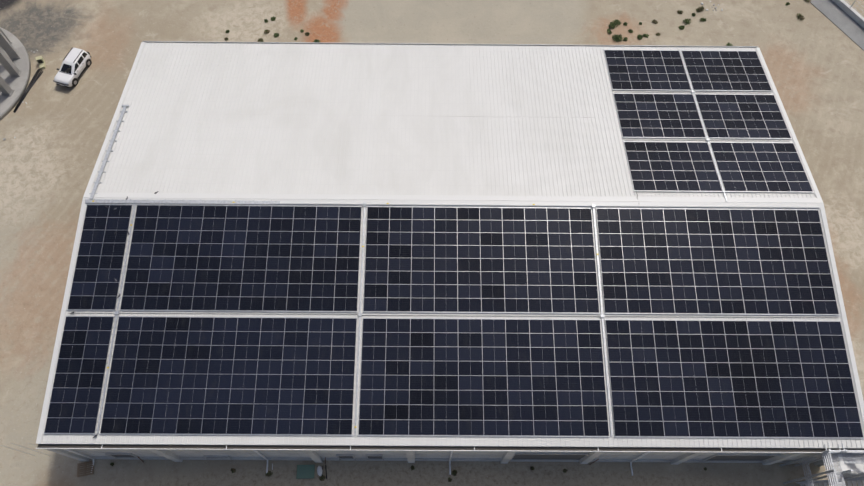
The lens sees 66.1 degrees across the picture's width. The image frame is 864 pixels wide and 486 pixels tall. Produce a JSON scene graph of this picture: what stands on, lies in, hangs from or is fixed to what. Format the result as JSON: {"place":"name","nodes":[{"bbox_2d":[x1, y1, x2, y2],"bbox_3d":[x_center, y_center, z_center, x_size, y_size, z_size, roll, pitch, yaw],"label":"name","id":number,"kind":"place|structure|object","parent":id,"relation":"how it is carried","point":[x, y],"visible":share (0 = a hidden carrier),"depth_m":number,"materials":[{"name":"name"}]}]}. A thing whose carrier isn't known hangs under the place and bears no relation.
{"place":"outdoors","nodes":[
{"label":"outdoors","id":0,"kind":"place"},
{"bbox_2d":[0,0,863,485],"bbox_3d":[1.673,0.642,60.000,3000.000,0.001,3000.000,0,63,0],"label":"ground","id":1,"kind":"structure","parent":0,"point":[52,132],"depth_m":66.12,"materials":[{"name":"beige soil"}]},
{"bbox_2d":[0,27,30,120],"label":"circular concrete structure","id":2,"kind":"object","parent":1,"relation":"on","point":[18,85],"depth_m":67.88,"materials":[{"name":"grey concrete"}]},
{"bbox_2d":[0,76,13,95],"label":"concrete beam","id":3,"kind":"structure","parent":2,"relation":"on","point":[6,89],"depth_m":66.22,"materials":[{"name":"concrete"}]},
{"bbox_2d":[0,31,19,60],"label":"concrete beam","id":4,"kind":"structure","parent":2,"relation":"on","point":[9,49],"depth_m":67.70,"materials":[{"name":"concrete"}]},
{"bbox_2d":[0,47,20,77],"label":"concrete beam","id":5,"kind":"structure","parent":2,"relation":"on","point":[9,66],"depth_m":66.64,"materials":[{"name":"concrete"}]},
{"bbox_2d":[13,69,42,112],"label":"hdpe pipe bundle","id":6,"kind":"object","parent":1,"relation":"on","point":[30,85],"visible":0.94,"depth_m":67.85,"materials":[{"name":"black plastic"}]},
{"bbox_2d":[35,56,45,68],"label":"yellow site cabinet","id":7,"kind":"object","parent":1,"relation":"on","point":[40,60],"visible":1,"depth_m":68.86,"materials":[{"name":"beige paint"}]},
{"bbox_2d":[53,47,91,87],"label":"white suv","id":8,"kind":"object","parent":1,"relation":"on","point":[76,62],"visible":1,"depth_m":67.52,"materials":[{"name":"white paint"}]},
{"bbox_2d":[77,461,93,476],"bbox_3d":[-26.752,17.446,51.266,1.200,0.140,1.000,-10,64,-5],"label":"wood pallet","id":9,"kind":"object","parent":1,"relation":"on","point":[85,468],"visible":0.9,"depth_m":51.21,"materials":[{"name":"brown"}]},
{"bbox_2d":[296,464,314,478],"bbox_3d":[-9.755,17.657,51.258,1.379,0.225,1.040,0,63,0],"label":"box","id":10,"kind":"object","parent":1,"relation":"on","point":[305,471],"visible":1,"depth_m":51.17,"materials":[{"name":"green"}]},
{"bbox_2d":[317,466,322,475],"bbox_3d":[-8.672,17.605,51.274,0.413,0.280,0.771,-19,65,-10],"label":"white sack","id":11,"kind":"object","parent":1,"relation":"on","point":[319,470],"visible":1,"depth_m":51.17,"materials":[{"name":"white"}]},
{"bbox_2d":[3,1,722,140],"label":"rubble scraps","id":12,"kind":"object","parent":1,"relation":"on","point":[701,4],"visible":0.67,"depth_m":73.39,"materials":[{"name":"concrete"}]},
{"bbox_2d":[1,443,859,464],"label":"hall walls","id":13,"kind":"structure","parent":1,"relation":"on","point":[502,457],"depth_m":50.03,"materials":[{"name":"white metal"}]},
{"bbox_2d":[36,42,863,447],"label":"hall roof","id":14,"kind":"structure","parent":13,"relation":"on","point":[394,124],"depth_m":55.20,"materials":[{"name":"white metal"}]},
{"bbox_2d":[43,316,114,433],"bbox_3d":[-25.125,9.302,47.394,3.660,1.153,8.294,0,63,0],"label":"solar array","id":15,"kind":"object","parent":14,"relation":"on","point":[74,406],"visible":0.96,"depth_m":47.31,"materials":[{"name":"glass"}]},
{"bbox_2d":[68,204,133,310],"bbox_3d":[-25.081,0.975,50.271,3.660,1.163,8.373,0,63,0],"label":"solar array","id":16,"kind":"object","parent":14,"relation":"on","point":[100,259],"visible":0.98,"depth_m":50.20,"materials":[{"name":"glass"}]},
{"bbox_2d":[100,316,356,435],"bbox_3d":[-14.276,9.378,47.449,17.620,1.153,8.294,0,63,0],"label":"solar array","id":17,"kind":"object","parent":14,"relation":"on","point":[249,404],"visible":1,"depth_m":47.37,"materials":[{"name":"glass"}]},
{"bbox_2d":[119,204,362,311],"bbox_3d":[-14.232,1.051,50.325,17.620,1.163,8.373,0,63,0],"label":"solar array","id":18,"kind":"object","parent":14,"relation":"on","point":[210,274],"visible":1,"depth_m":50.25,"materials":[{"name":"glass"}]},
{"bbox_2d":[36,41,863,475],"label":"gutter","id":19,"kind":"object","parent":14,"relation":"attached to","point":[452,449],"visible":0.77,"depth_m":46.25,"materials":[{"name":"white metal"}]},
{"bbox_2d":[85,50,837,435],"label":"roof cable trays","id":20,"kind":"object","parent":14,"relation":"on","point":[235,202],"visible":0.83,"depth_m":51.73,"materials":[{"name":"metal"}]},
{"bbox_2d":[362,206,600,313],"bbox_3d":[3.678,1.177,50.416,17.620,1.163,8.373,0,63,0],"label":"solar array","id":21,"kind":"object","parent":14,"relation":"on","point":[443,287],"visible":1,"depth_m":50.34,"materials":[{"name":"glass"}]},
{"bbox_2d":[357,318,609,436],"bbox_3d":[3.634,9.504,47.539,17.620,1.153,8.294,0,63,0],"label":"solar array","id":22,"kind":"object","parent":14,"relation":"on","point":[427,356],"visible":1,"depth_m":47.46,"materials":[{"name":"glass"}]},
{"bbox_2d":[595,208,838,314],"bbox_3d":[21.487,1.301,50.505,17.540,1.163,8.373,0,63,0],"label":"solar array","id":23,"kind":"object","parent":14,"relation":"on","point":[658,270],"visible":1,"depth_m":50.43,"materials":[{"name":"glass"}]},
{"bbox_2d":[604,319,863,438],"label":"solar array","id":24,"kind":"object","parent":14,"relation":"on","point":[759,398],"visible":1,"depth_m":47.55,"materials":[{"name":"glass"}]},
{"bbox_2d":[604,50,691,90],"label":"solar array","id":25,"kind":"object","parent":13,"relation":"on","point":[662,70],"visible":0.96,"depth_m":60.49,"materials":[{"name":"glass"}]},
{"bbox_2d":[612,93,705,137],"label":"solar array","id":26,"kind":"object","parent":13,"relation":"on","point":[650,115],"visible":0.96,"depth_m":57.26,"materials":[{"name":"glass"}]},
{"bbox_2d":[623,141,722,191],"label":"solar array","id":27,"kind":"object","parent":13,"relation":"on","point":[681,166],"visible":0.96,"depth_m":54.03,"materials":[{"name":"glass"}]},
{"bbox_2d":[681,50,771,90],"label":"solar array","id":28,"kind":"object","parent":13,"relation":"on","point":[725,70],"visible":0.96,"depth_m":60.54,"materials":[{"name":"glass"}]},
{"bbox_2d":[694,94,791,138],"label":"solar array","id":29,"kind":"object","parent":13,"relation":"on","point":[742,116],"visible":1,"depth_m":57.29,"materials":[{"name":"glass"}]},
{"bbox_2d":[709,142,813,192],"bbox_3d":[26.772,-6.233,54.155,7.160,0.754,5.280,0,63,0],"label":"solar array","id":30,"kind":"object","parent":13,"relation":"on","point":[760,166],"visible":1,"depth_m":54.07,"materials":[{"name":"glass"}]},
{"bbox_2d":[110,0,810,481],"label":"shrubs","id":31,"kind":"object","parent":1,"relation":"on","point":[614,38],"visible":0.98,"depth_m":71.52,"materials":[{"name":"green plant"}]},
{"bbox_2d":[779,443,863,485],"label":"steel stair tower","id":32,"kind":"structure","parent":1,"relation":"on","point":[851,468],"depth_m":46.65,"materials":[{"name":"white metal"}]},
{"bbox_2d":[810,0,863,50],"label":"low wall","id":33,"kind":"structure","parent":1,"relation":"on","point":[846,18],"depth_m":72.85,"materials":[{"name":"concrete"}]}
]}

